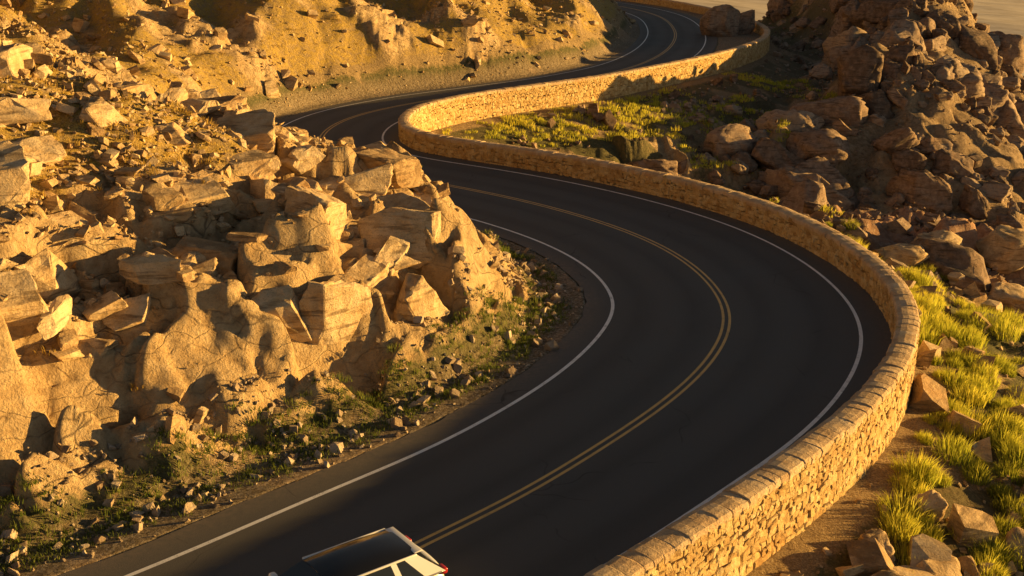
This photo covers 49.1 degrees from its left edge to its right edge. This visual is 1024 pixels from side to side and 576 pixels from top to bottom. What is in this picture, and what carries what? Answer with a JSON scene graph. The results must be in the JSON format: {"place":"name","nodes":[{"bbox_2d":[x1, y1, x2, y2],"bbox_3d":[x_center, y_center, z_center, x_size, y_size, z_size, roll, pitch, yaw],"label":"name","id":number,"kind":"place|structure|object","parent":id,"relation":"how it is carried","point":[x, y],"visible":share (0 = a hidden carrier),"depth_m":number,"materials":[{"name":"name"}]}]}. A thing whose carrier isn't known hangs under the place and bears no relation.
{"place":"outdoors","nodes":[
{"label":"outdoors","id":0,"kind":"place"},
{"bbox_2d":[59,1,891,575],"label":"road","id":1,"kind":"structure","parent":0,"point":[699,357],"depth_m":29.50,"materials":[{"name":"black asphalt"}]},
{"bbox_2d":[316,546,443,575],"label":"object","id":2,"kind":"object","parent":1,"relation":"on","point":[430,557],"visible":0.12,"depth_m":20.34,"materials":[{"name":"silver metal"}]},
{"bbox_2d":[280,551,445,575],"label":"cabin","id":3,"kind":"object","parent":2,"relation":"on","point":[421,564],"visible":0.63,"depth_m":19.60,"materials":[{"name":"silver metal"}]},
{"bbox_2d":[302,528,384,558],"bbox_3d":[-3.002,4.586,20.109,1.680,0.044,0.042,-13,22,-35],"label":"cant rail","id":4,"kind":"object","parent":3,"relation":"on","point":[305,557],"visible":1,"depth_m":20.04,"materials":[{"name":"silver metal"}]},
{"bbox_2d":[303,530,415,575],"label":"roof","id":5,"kind":"structure","parent":3,"relation":"on","point":[361,555],"depth_m":19.60,"materials":[{"name":"black"}]},
{"bbox_2d":[358,554,416,575],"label":"cant rail","id":6,"kind":"object","parent":3,"relation":"on","point":[389,564],"visible":1,"depth_m":19.42,"materials":[{"name":"silver metal"}]},
{"bbox_2d":[385,527,421,553],"bbox_3d":[-1.958,4.541,20.206,0.168,0.026,1.008,-13,22,-35],"label":"spoiler","id":7,"kind":"object","parent":3,"relation":"on","point":[415,548],"visible":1,"depth_m":20.16,"materials":[{"name":"silver metal"}]},
{"bbox_2d":[438,563,447,573],"bbox_3d":[-1.259,5.043,20.127,0.134,0.114,0.218,-13,22,-35],"label":"tail lamp","id":8,"kind":"object","parent":2,"relation":"attached to","point":[443,567],"visible":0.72,"depth_m":20.07,"materials":[{"name":"red plastic"}]},
{"bbox_2d":[0,0,1023,575],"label":"mountain terrain","id":9,"kind":"structure","parent":0,"point":[224,332],"depth_m":31.00,"materials":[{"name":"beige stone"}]},
{"bbox_2d":[0,43,474,361],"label":"slope boulders","id":10,"kind":"object","parent":9,"relation":"on","point":[22,302],"visible":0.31,"depth_m":29.94,"materials":[{"name":"stone"}]},
{"bbox_2d":[0,18,510,443],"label":"scree rocks","id":11,"kind":"object","parent":9,"relation":"on","point":[115,176],"visible":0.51,"depth_m":31.71,"materials":[{"name":"stone"}]},
{"bbox_2d":[0,165,572,574],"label":"verge grass","id":12,"kind":"structure","parent":9,"relation":"on","point":[487,299],"depth_m":26.72,"materials":[{"name":"green plant"}]},
{"bbox_2d":[0,157,584,575],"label":"verge gravel","id":13,"kind":"structure","parent":9,"relation":"on","point":[551,344],"depth_m":26.60,"materials":[{"name":"stone"}]},
{"bbox_2d":[0,0,635,106],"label":"hillside rocks","id":14,"kind":"object","parent":9,"relation":"on","point":[292,83],"visible":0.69,"depth_m":73.69,"materials":[{"name":"stone"}]},
{"bbox_2d":[441,70,843,223],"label":"hillside grass","id":15,"kind":"structure","parent":9,"relation":"on","point":[636,108],"depth_m":79.71,"materials":[{"name":"green plant"}]},
{"bbox_2d":[423,0,865,272],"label":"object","id":16,"kind":"object","parent":9,"relation":"on","point":[564,161],"visible":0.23,"depth_m":72.31,"materials":[{"name":"beige stone"}]},
{"bbox_2d":[398,0,920,575],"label":"coping stones","id":17,"kind":"object","parent":16,"relation":"on","point":[754,486],"visible":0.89,"depth_m":27.64,"materials":[{"name":"beige stone"}]},
{"bbox_2d":[398,0,919,575],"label":"stone wall","id":18,"kind":"structure","parent":9,"relation":"on","point":[758,534],"depth_m":41.94,"materials":[{"name":"beige stone"}]},
{"bbox_2d":[699,4,740,36],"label":"rock","id":19,"kind":"object","parent":9,"relation":"on","point":[722,20],"visible":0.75,"depth_m":119.52,"materials":[{"name":"stone"}]},
{"bbox_2d":[738,9,754,34],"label":"rock","id":20,"kind":"object","parent":9,"relation":"on","point":[746,22],"visible":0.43,"depth_m":122.22,"materials":[{"name":"stone"}]},
{"bbox_2d":[511,0,1023,329],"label":"valley rocks","id":21,"kind":"object","parent":9,"relation":"on","point":[928,221],"visible":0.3,"depth_m":79.03,"materials":[{"name":"stone"}]},
{"bbox_2d":[575,0,1023,293],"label":"hill boulders","id":22,"kind":"object","parent":9,"relation":"on","point":[797,172],"visible":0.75,"depth_m":83.39,"materials":[{"name":"stone"}]},
{"bbox_2d":[778,248,1023,575],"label":"roadside rocks","id":23,"kind":"object","parent":9,"relation":"on","point":[869,556],"visible":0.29,"depth_m":26.02,"materials":[{"name":"stone"}]},
{"bbox_2d":[825,218,1023,575],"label":"bunch grass","id":24,"kind":"structure","parent":9,"relation":"on","point":[898,526],"depth_m":29.82,"materials":[{"name":"green plant"}]},
{"bbox_2d":[858,224,1023,575],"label":"embankment boulders","id":25,"kind":"object","parent":9,"relation":"on","point":[1000,247],"visible":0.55,"depth_m":49.10,"materials":[{"name":"stone"}]},
{"bbox_2d":[674,0,1023,75],"bbox_3d":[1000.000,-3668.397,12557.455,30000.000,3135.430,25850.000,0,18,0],"label":"desert plain","id":26,"kind":"structure","parent":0,"point":[1005,16],"depth_m":8151.92,"materials":[{"name":"beige sand"}]}
]}

